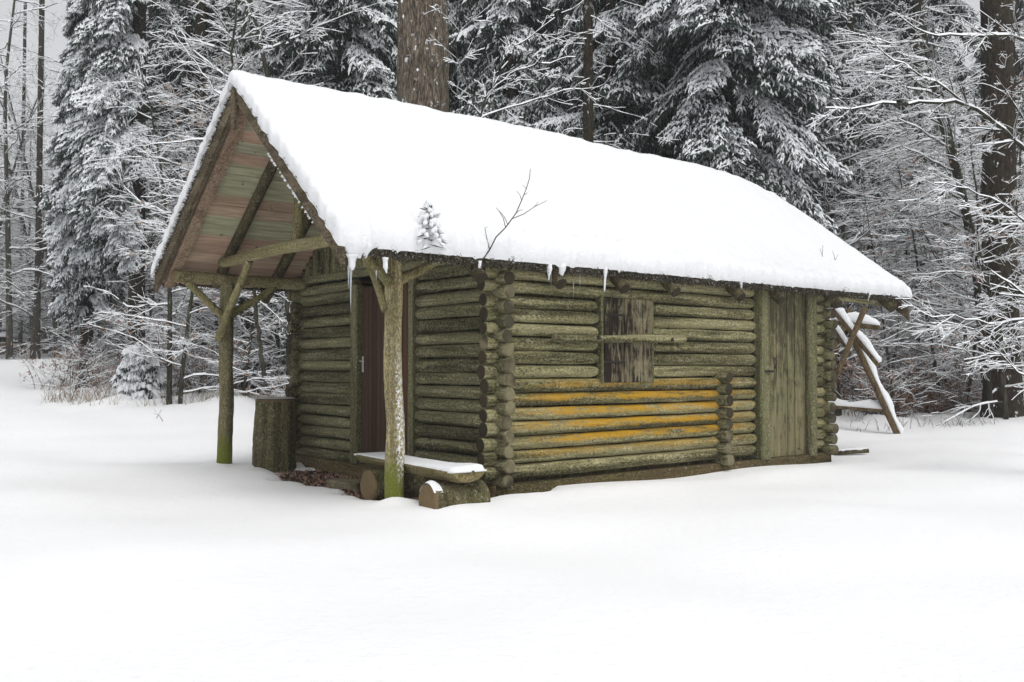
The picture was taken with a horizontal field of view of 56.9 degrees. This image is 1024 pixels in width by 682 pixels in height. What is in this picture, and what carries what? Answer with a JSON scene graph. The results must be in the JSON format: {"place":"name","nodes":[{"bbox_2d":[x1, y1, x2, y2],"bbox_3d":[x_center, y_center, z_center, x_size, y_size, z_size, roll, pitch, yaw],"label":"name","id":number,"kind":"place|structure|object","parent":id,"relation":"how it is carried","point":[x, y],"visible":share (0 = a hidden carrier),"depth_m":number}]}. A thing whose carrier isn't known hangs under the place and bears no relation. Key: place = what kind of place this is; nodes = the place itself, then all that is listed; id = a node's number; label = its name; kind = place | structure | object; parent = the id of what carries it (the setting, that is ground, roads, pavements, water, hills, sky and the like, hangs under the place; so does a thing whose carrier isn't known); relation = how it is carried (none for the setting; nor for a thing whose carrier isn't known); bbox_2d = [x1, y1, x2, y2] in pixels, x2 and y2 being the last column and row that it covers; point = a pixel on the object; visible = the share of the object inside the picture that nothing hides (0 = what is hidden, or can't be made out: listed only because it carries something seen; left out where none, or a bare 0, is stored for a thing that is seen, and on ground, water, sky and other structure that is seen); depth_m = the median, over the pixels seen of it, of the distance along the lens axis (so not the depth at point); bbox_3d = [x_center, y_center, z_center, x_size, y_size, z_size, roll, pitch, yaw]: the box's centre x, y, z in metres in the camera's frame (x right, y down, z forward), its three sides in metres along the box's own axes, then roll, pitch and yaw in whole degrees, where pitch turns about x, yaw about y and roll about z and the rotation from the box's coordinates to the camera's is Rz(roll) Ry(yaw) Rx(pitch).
{"place":"outdoors","nodes":[
{"label":"outdoors","id":0,"kind":"place"},
{"bbox_2d":[273,469,418,499],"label":"bare ground","id":1,"kind":"structure","parent":0,"point":[310,477],"depth_m":10.50},
{"bbox_2d":[252,397,296,472],"bbox_3d":[-2.848,1.150,11.330,0.522,0.952,0.532,1,-2,-39],"label":"chopping block","id":2,"kind":"object","parent":1,"relation":"on","point":[274,441],"depth_m":11.13},
{"bbox_2d":[326,478,359,490],"bbox_3d":[-1.699,1.475,9.730,0.285,0.083,0.560,1,-2,-39],"label":"short log","id":3,"kind":"object","parent":1,"relation":"on","point":[347,483],"visible":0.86,"depth_m":9.62},
{"bbox_2d":[354,452,490,508],"bbox_3d":[-0.891,1.273,8.533,0.558,0.464,1.975,1,-2,-33],"label":"log bench","id":4,"kind":"object","parent":1,"relation":"on","point":[465,484],"visible":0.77,"depth_m":7.89},
{"bbox_2d":[0,0,1022,347],"label":"sky","id":5,"kind":"structure","parent":0,"point":[59,42]},
{"bbox_2d":[0,351,1023,681],"bbox_3d":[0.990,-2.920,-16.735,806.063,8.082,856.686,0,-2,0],"label":"ground","id":6,"kind":"structure","parent":0,"point":[140,541],"depth_m":5.69},
{"bbox_2d":[0,332,29,354],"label":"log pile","id":7,"kind":"object","parent":6,"relation":"on","point":[3,338],"visible":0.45,"depth_m":49.39},
{"bbox_2d":[2,3,36,354],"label":"spruce tree","id":8,"kind":"object","parent":6,"relation":"on","point":[24,32],"visible":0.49,"depth_m":49.59},
{"bbox_2d":[0,170,50,322],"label":"bare tree","id":9,"kind":"object","parent":6,"relation":"on","point":[18,313],"visible":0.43,"depth_m":45.37},
{"bbox_2d":[0,11,52,332],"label":"bare tree","id":10,"kind":"object","parent":6,"relation":"on","point":[21,219],"visible":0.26,"depth_m":47.94},
{"bbox_2d":[0,48,58,353],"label":"bare tree","id":11,"kind":"object","parent":6,"relation":"on","point":[44,336],"visible":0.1,"depth_m":55.75},
{"bbox_2d":[0,49,59,311],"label":"bare tree","id":12,"kind":"object","parent":6,"relation":"on","point":[19,201],"visible":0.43,"depth_m":45.32},
{"bbox_2d":[0,55,60,359],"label":"bare tree","id":13,"kind":"object","parent":6,"relation":"on","point":[30,138],"visible":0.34,"depth_m":45.70},
{"bbox_2d":[1,80,59,352],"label":"bare tree","id":14,"kind":"object","parent":6,"relation":"on","point":[35,141],"visible":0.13,"depth_m":54.66},
{"bbox_2d":[0,125,61,357],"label":"bare tree","id":15,"kind":"object","parent":6,"relation":"on","point":[11,225],"visible":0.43,"depth_m":46.72},
{"bbox_2d":[0,34,64,358],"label":"bare tree","id":16,"kind":"object","parent":6,"relation":"on","point":[19,289],"visible":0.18,"depth_m":44.56},
{"bbox_2d":[0,0,67,359],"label":"bare tree","id":17,"kind":"object","parent":6,"relation":"on","point":[5,180],"visible":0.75,"depth_m":43.49},
{"bbox_2d":[0,179,67,352],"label":"bare tree","id":18,"kind":"object","parent":6,"relation":"on","point":[34,281],"visible":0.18,"depth_m":47.97},
{"bbox_2d":[0,117,69,354],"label":"bare tree","id":19,"kind":"object","parent":6,"relation":"on","point":[20,331],"visible":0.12,"depth_m":49.08},
{"bbox_2d":[17,0,59,358],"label":"spruce tree","id":20,"kind":"object","parent":6,"relation":"on","point":[37,303],"visible":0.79,"depth_m":44.13},
{"bbox_2d":[0,312,119,388],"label":"bare shrub","id":21,"kind":"object","parent":6,"relation":"on","point":[104,357],"visible":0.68,"depth_m":22.17},
{"bbox_2d":[7,324,113,388],"bbox_3d":[-11.040,0.424,23.676,2.902,1.701,2.562,-1,-2,26],"label":"bare shrub","id":22,"kind":"object","parent":6,"relation":"on","point":[58,359],"visible":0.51,"depth_m":23.66},
{"bbox_2d":[35,0,127,387],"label":"spruce tree","id":23,"kind":"object","parent":6,"relation":"on","point":[73,275],"visible":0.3,"depth_m":23.60},
{"bbox_2d":[22,320,143,401],"bbox_3d":[-8.809,0.458,19.894,2.881,1.789,2.680,-1,-2,37],"label":"bare shrub","id":24,"kind":"object","parent":6,"relation":"on","point":[70,381],"visible":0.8,"depth_m":20.09},
{"bbox_2d":[39,307,126,379],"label":"bare shrub","id":25,"kind":"object","parent":6,"relation":"on","point":[58,344],"visible":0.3,"depth_m":26.37},
{"bbox_2d":[56,271,128,357],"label":"spruce tree","id":26,"kind":"object","parent":6,"relation":"on","point":[77,334],"depth_m":43.70},
{"bbox_2d":[54,0,159,346],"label":"spruce tree","id":27,"kind":"object","parent":6,"relation":"on","point":[110,35],"visible":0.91,"depth_m":21.19},
{"bbox_2d":[75,327,172,384],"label":"bare shrub","id":28,"kind":"object","parent":6,"relation":"on","point":[115,362],"visible":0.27,"depth_m":22.93},
{"bbox_2d":[46,294,214,382],"bbox_3d":[-8.842,-0.056,22.584,4.253,2.602,2.839,1,-2,-25],"label":"bare shrub","id":29,"kind":"object","parent":6,"relation":"on","point":[114,335],"visible":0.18,"depth_m":22.49},
{"bbox_2d":[72,133,191,349],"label":"bare tree","id":30,"kind":"object","parent":6,"relation":"on","point":[146,294],"visible":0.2,"depth_m":24.11},
{"bbox_2d":[108,331,166,400],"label":"young spruce","id":31,"kind":"object","parent":6,"relation":"on","point":[128,378],"visible":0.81,"depth_m":19.70},
{"bbox_2d":[124,0,156,339],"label":"spruce tree","id":32,"kind":"object","parent":6,"relation":"on","point":[151,9],"visible":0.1,"depth_m":28.63},
{"bbox_2d":[63,83,218,369],"bbox_3d":[-8.811,-2.852,24.849,5.463,9.831,5.023,1,-2,-31],"label":"bare tree","id":33,"kind":"object","parent":6,"relation":"on","point":[215,99],"visible":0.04,"depth_m":24.14},
{"bbox_2d":[62,55,229,356],"bbox_3d":[-9.847,-2.919,26.249,5.214,10.045,4.794,1,-2,-19],"label":"bare tree","id":34,"kind":"object","parent":6,"relation":"on","point":[159,213],"visible":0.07,"depth_m":25.57},
{"bbox_2d":[37,376,283,406],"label":"dry grass","id":35,"kind":"structure","parent":6,"relation":"on","point":[85,394],"depth_m":19.73},
{"bbox_2d":[113,197,212,386],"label":"bare tree","id":36,"kind":"object","parent":6,"relation":"on","point":[149,265],"visible":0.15,"depth_m":22.48},
{"bbox_2d":[83,55,249,404],"bbox_3d":[-7.048,-2.478,19.485,3.382,7.920,4.027,0,-2,-10],"label":"bare tree","id":37,"kind":"object","parent":6,"relation":"on","point":[169,327],"visible":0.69,"depth_m":19.59},
{"bbox_2d":[146,0,194,357],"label":"spruce tree","id":38,"kind":"object","parent":6,"relation":"on","point":[189,29],"visible":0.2,"depth_m":26.13},
{"bbox_2d":[113,309,240,393],"bbox_3d":[-7.264,0.209,20.771,3.698,2.084,2.469,-1,-2,33],"label":"bare shrub","id":39,"kind":"object","parent":6,"relation":"on","point":[186,358],"visible":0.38,"depth_m":20.31},
{"bbox_2d":[127,0,229,295],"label":"bare tree","id":40,"kind":"object","parent":6,"relation":"on","point":[168,12],"visible":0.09,"depth_m":26.82},
{"bbox_2d":[77,54,289,403],"bbox_3d":[-6.262,-2.118,19.198,4.173,7.350,4.003,-1,-2,33],"label":"bare tree","id":41,"kind":"object","parent":6,"relation":"on","point":[192,298],"visible":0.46,"depth_m":18.98},
{"bbox_2d":[140,329,244,394],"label":"bare shrub","id":42,"kind":"object","parent":6,"relation":"on","point":[193,366],"visible":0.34,"depth_m":20.32},
{"bbox_2d":[114,296,270,394],"bbox_3d":[-7.009,0.032,20.836,2.787,2.480,4.175,0,-2,10],"label":"bare shrub","id":43,"kind":"object","parent":6,"relation":"on","point":[174,359],"visible":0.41,"depth_m":20.21},
{"bbox_2d":[122,0,268,385],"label":"tree","id":44,"kind":"object","parent":6,"relation":"on","point":[200,28],"visible":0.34,"depth_m":22.09},
{"bbox_2d":[128,68,269,385],"bbox_3d":[-7.318,-2.608,24.239,5.144,9.393,5.594,-2,-2,44],"label":"bare tree","id":45,"kind":"object","parent":6,"relation":"on","point":[166,117],"visible":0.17,"depth_m":23.80},
{"bbox_2d":[108,0,293,375],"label":"bare tree","id":46,"kind":"object","parent":6,"relation":"on","point":[259,340],"visible":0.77,"depth_m":16.60},
{"bbox_2d":[79,0,331,382],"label":"bare tree","id":47,"kind":"object","parent":6,"relation":"on","point":[247,5],"visible":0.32,"depth_m":19.91},
{"bbox_2d":[145,0,273,344],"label":"spruce tree","id":48,"kind":"object","parent":6,"relation":"on","point":[157,53],"visible":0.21,"depth_m":26.31},
{"bbox_2d":[150,144,283,392],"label":"bare tree","id":49,"kind":"object","parent":6,"relation":"on","point":[216,321],"visible":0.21,"depth_m":21.00},
{"bbox_2d":[150,83,285,393],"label":"bare tree","id":50,"kind":"object","parent":6,"relation":"on","point":[211,293],"visible":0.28,"depth_m":20.69},
{"bbox_2d":[155,83,285,394],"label":"bare tree","id":51,"kind":"object","parent":6,"relation":"on","point":[254,368],"visible":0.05,"depth_m":21.30},
{"bbox_2d":[148,39,307,395],"bbox_3d":[-5.592,-3.364,21.263,4.966,9.604,4.171,1,-2,-33],"label":"bare tree","id":52,"kind":"object","parent":6,"relation":"on","point":[247,325],"visible":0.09,"depth_m":20.81},
{"bbox_2d":[181,335,284,397],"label":"bare shrub","id":53,"kind":"object","parent":6,"relation":"on","point":[198,381],"visible":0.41,"depth_m":20.00},
{"bbox_2d":[181,38,286,392],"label":"bare tree","id":54,"kind":"object","parent":6,"relation":"on","point":[275,345],"visible":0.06,"depth_m":20.99},
{"bbox_2d":[180,288,290,395],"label":"bare tree","id":55,"kind":"object","parent":6,"relation":"on","point":[248,351],"visible":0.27,"depth_m":19.02},
{"bbox_2d":[187,0,333,369],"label":"spruce tree","id":56,"kind":"object","parent":6,"relation":"on","point":[250,45],"visible":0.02,"depth_m":23.73},
{"bbox_2d":[142,0,390,386],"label":"bare tree","id":57,"kind":"object","parent":6,"relation":"on","point":[262,57],"visible":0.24,"depth_m":20.39},
{"bbox_2d":[251,329,285,396],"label":"bare shrub","id":58,"kind":"object","parent":6,"relation":"on","point":[277,367],"visible":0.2,"depth_m":20.25},
{"bbox_2d":[236,0,397,362],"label":"spruce tree","id":59,"kind":"object","parent":6,"relation":"on","point":[376,59],"visible":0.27,"depth_m":21.33},
{"bbox_2d":[396,0,449,111],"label":"spruce tree","id":60,"kind":"object","parent":6,"relation":"on","point":[422,77],"visible":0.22,"depth_m":14.98},
{"bbox_2d":[393,0,482,113],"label":"spruce tree","id":61,"kind":"object","parent":6,"relation":"on","point":[455,15],"visible":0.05,"depth_m":25.35},
{"bbox_2d":[449,0,577,131],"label":"spruce tree","id":62,"kind":"object","parent":6,"relation":"on","point":[504,16],"visible":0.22,"depth_m":22.20},
{"bbox_2d":[424,0,604,124],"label":"bare tree","id":63,"kind":"object","parent":6,"relation":"on","point":[493,91],"visible":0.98,"depth_m":14.72},
{"bbox_2d":[151,70,911,498],"bbox_3d":[0.668,-0.473,12.061,8.972,4.319,4.639,1,-2,-39],"label":"log cabin","id":64,"kind":"object","parent":6,"relation":"on","point":[609,314],"visible":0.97,"depth_m":10.07},
{"bbox_2d":[359,282,407,454],"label":"door","id":65,"kind":"structure","parent":64,"relation":"in","point":[373,432],"depth_m":10.49},
{"bbox_2d":[417,199,447,260],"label":"spruce sprig","id":66,"kind":"object","parent":64,"relation":"on","point":[438,239],"visible":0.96,"depth_m":8.00},
{"bbox_2d":[480,169,545,268],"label":"bare twig","id":67,"kind":"object","parent":64,"relation":"on","point":[513,217],"visible":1,"depth_m":8.42},
{"bbox_2d":[594,295,653,385],"label":"window frame","id":68,"kind":"structure","parent":64,"relation":"in","point":[599,325],"depth_m":9.59},
{"bbox_2d":[765,292,805,457],"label":"door","id":69,"kind":"structure","parent":64,"relation":"in","point":[787,319],"depth_m":11.58},
{"bbox_2d":[514,0,679,158],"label":"spruce tree","id":70,"kind":"object","parent":6,"relation":"on","point":[640,97],"visible":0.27,"depth_m":21.15},
{"bbox_2d":[519,0,677,152],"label":"spruce tree","id":71,"kind":"object","parent":6,"relation":"on","point":[589,18],"visible":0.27,"depth_m":18.28},
{"bbox_2d":[604,0,853,341],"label":"spruce tree","id":72,"kind":"object","parent":6,"relation":"on","point":[698,106],"visible":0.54,"depth_m":18.50},
{"bbox_2d":[652,0,872,203],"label":"spruce tree","id":73,"kind":"object","parent":6,"relation":"on","point":[838,66],"visible":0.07,"depth_m":21.18},
{"bbox_2d":[678,10,931,415],"bbox_3d":[6.300,-2.943,19.731,4.350,9.467,5.180,1,-2,-40],"label":"bare tree","id":74,"kind":"object","parent":6,"relation":"on","point":[837,412],"visible":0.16,"depth_m":18.97},
{"bbox_2d":[733,91,885,395],"bbox_3d":[5.466,-2.123,19.311,4.984,9.341,5.421,0,-2,-3],"label":"bare tree","id":75,"kind":"object","parent":6,"relation":"on","point":[818,171],"visible":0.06,"depth_m":19.90},
{"bbox_2d":[745,0,947,392],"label":"bare tree","id":76,"kind":"object","parent":6,"relation":"on","point":[825,194],"visible":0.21,"depth_m":20.72},
{"bbox_2d":[804,110,895,377],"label":"bare tree","id":77,"kind":"object","parent":6,"relation":"on","point":[835,153],"visible":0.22,"depth_m":20.62},
{"bbox_2d":[837,447,868,454],"bbox_3d":[4.626,1.497,12.865,0.474,0.082,0.108,-2,-1,-12],"label":"plank","id":78,"kind":"object","parent":6,"relation":"on","point":[855,450],"visible":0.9,"depth_m":12.82},
{"bbox_2d":[828,306,904,433],"bbox_3d":[6.436,0.555,17.428,1.335,2.397,1.413,0,-2,0],"label":"pole trestle","id":79,"kind":"object","parent":6,"relation":"on","point":[852,323],"visible":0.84,"depth_m":17.14},
{"bbox_2d":[827,0,906,373],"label":"spruce tree","id":80,"kind":"object","parent":6,"relation":"on","point":[851,25],"visible":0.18,"depth_m":23.07},
{"bbox_2d":[829,359,904,415],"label":"bare shrub","id":81,"kind":"object","parent":6,"relation":"on","point":[846,383],"visible":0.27,"depth_m":19.55},
{"bbox_2d":[809,0,929,353],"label":"spruce tree","id":82,"kind":"object","parent":6,"relation":"on","point":[862,22],"visible":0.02,"depth_m":23.55},
{"bbox_2d":[834,216,911,400],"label":"bare tree","id":83,"kind":"object","parent":6,"relation":"on","point":[857,307],"visible":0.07,"depth_m":20.59},
{"bbox_2d":[814,93,939,398],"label":"bare tree","id":84,"kind":"object","parent":6,"relation":"on","point":[848,235],"visible":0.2,"depth_m":21.13},
{"bbox_2d":[830,331,923,416],"bbox_3d":[7.273,0.683,19.553,2.523,1.946,2.858,0,-2,4],"label":"bare shrub","id":85,"kind":"object","parent":6,"relation":"on","point":[868,383],"visible":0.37,"depth_m":19.28},
{"bbox_2d":[828,135,925,382],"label":"bare tree","id":86,"kind":"object","parent":6,"relation":"on","point":[878,225],"visible":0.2,"depth_m":22.38},
{"bbox_2d":[841,337,932,416],"bbox_3d":[7.923,0.703,20.356,2.554,1.824,2.893,-1,-2,40],"label":"bare shrub","id":87,"kind":"object","parent":6,"relation":"on","point":[905,356],"visible":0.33,"depth_m":20.16},
{"bbox_2d":[840,124,950,370],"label":"bare tree","id":88,"kind":"object","parent":6,"relation":"on","point":[868,246],"visible":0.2,"depth_m":22.69},
{"bbox_2d":[832,334,963,417],"bbox_3d":[7.149,0.541,19.162,3.862,2.272,2.578,-1,-2,27],"label":"bare shrub","id":89,"kind":"object","parent":6,"relation":"on","point":[903,384],"visible":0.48,"depth_m":18.73},
{"bbox_2d":[841,178,960,411],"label":"bare tree","id":90,"kind":"object","parent":6,"relation":"on","point":[884,212],"visible":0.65,"depth_m":19.02},
{"bbox_2d":[845,127,970,393],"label":"bare tree","id":91,"kind":"object","parent":6,"relation":"on","point":[897,177],"visible":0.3,"depth_m":22.31},
{"bbox_2d":[875,384,945,416],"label":"bare shrub","id":92,"kind":"object","parent":6,"relation":"on","point":[912,401],"visible":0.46,"depth_m":19.57},
{"bbox_2d":[840,0,981,253],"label":"spruce tree","id":93,"kind":"object","parent":6,"relation":"on","point":[962,10],"visible":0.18,"depth_m":26.48},
{"bbox_2d":[806,0,1023,399],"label":"beech tree","id":94,"kind":"object","parent":6,"relation":"on","point":[999,126],"visible":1,"depth_m":10.56},
{"bbox_2d":[858,0,976,379],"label":"spruce tree","id":95,"kind":"object","parent":6,"relation":"on","point":[916,8],"visible":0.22,"depth_m":24.10},
{"bbox_2d":[815,0,1023,387],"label":"bare tree","id":96,"kind":"object","parent":6,"relation":"on","point":[924,40],"visible":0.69,"depth_m":19.11},
{"bbox_2d":[883,350,962,412],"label":"bare shrub","id":97,"kind":"object","parent":6,"relation":"on","point":[937,402],"visible":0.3,"depth_m":19.79},
{"bbox_2d":[823,0,1023,346],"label":"bare tree","id":98,"kind":"object","parent":6,"relation":"on","point":[944,136],"visible":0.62,"depth_m":19.08},
{"bbox_2d":[877,374,973,411],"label":"bare shrub","id":99,"kind":"object","parent":6,"relation":"on","point":[934,402],"visible":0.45,"depth_m":20.09},
{"bbox_2d":[880,116,980,373],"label":"bare tree","id":100,"kind":"object","parent":6,"relation":"on","point":[928,119],"visible":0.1,"depth_m":23.60},
{"bbox_2d":[841,132,1023,411],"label":"bare tree","id":101,"kind":"object","parent":6,"relation":"on","point":[929,292],"visible":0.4,"depth_m":20.28},
{"bbox_2d":[890,192,979,407],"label":"bare tree","id":102,"kind":"object","parent":6,"relation":"on","point":[924,248],"visible":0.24,"depth_m":20.87},
{"bbox_2d":[854,78,1023,410],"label":"bare tree","id":103,"kind":"object","parent":6,"relation":"on","point":[929,210],"visible":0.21,"depth_m":20.99},
{"bbox_2d":[858,37,1023,426],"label":"bare tree","id":104,"kind":"object","parent":6,"relation":"on","point":[992,299],"visible":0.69,"depth_m":17.88},
{"bbox_2d":[859,71,1023,385],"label":"bare tree","id":105,"kind":"object","parent":6,"relation":"on","point":[953,321],"visible":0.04,"depth_m":24.48},
{"bbox_2d":[867,0,1023,337],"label":"bare tree","id":106,"kind":"object","parent":6,"relation":"on","point":[961,57],"visible":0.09,"depth_m":25.61},
{"bbox_2d":[873,67,1023,377],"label":"bare tree","id":107,"kind":"object","parent":6,"relation":"on","point":[925,352],"visible":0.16,"depth_m":23.37},
{"bbox_2d":[915,354,982,411],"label":"bare shrub","id":108,"kind":"object","parent":6,"relation":"on","point":[959,377],"visible":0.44,"depth_m":19.94},
{"bbox_2d":[883,69,1023,417],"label":"bare tree","id":109,"kind":"object","parent":6,"relation":"on","point":[983,334],"visible":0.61,"depth_m":18.28},
{"bbox_2d":[896,147,1023,411],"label":"bare tree","id":110,"kind":"object","parent":6,"relation":"on","point":[974,346],"visible":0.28,"depth_m":19.77},
{"bbox_2d":[899,102,1023,387],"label":"bare tree","id":111,"kind":"object","parent":6,"relation":"on","point":[957,365],"visible":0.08,"depth_m":21.51},
{"bbox_2d":[911,0,1023,417],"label":"spruce tree","id":112,"kind":"object","parent":6,"relation":"on","point":[998,167],"visible":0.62,"depth_m":18.35},
{"bbox_2d":[959,28,981,320],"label":"spruce tree","id":113,"kind":"object","parent":6,"relation":"on","point":[977,60],"visible":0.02,"depth_m":39.99},
{"bbox_2d":[947,26,1023,381],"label":"bare tree","id":114,"kind":"object","parent":6,"relation":"on","point":[1022,138],"visible":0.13,"depth_m":24.07},
{"bbox_2d":[966,0,1023,295],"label":"spruce tree","id":115,"kind":"object","parent":6,"relation":"on","point":[1021,18],"visible":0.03,"depth_m":36.51},
{"bbox_2d":[1013,0,1020,165],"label":"spruce tree","id":116,"kind":"object","parent":6,"relation":"on","point":[1018,63],"visible":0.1,"depth_m":35.90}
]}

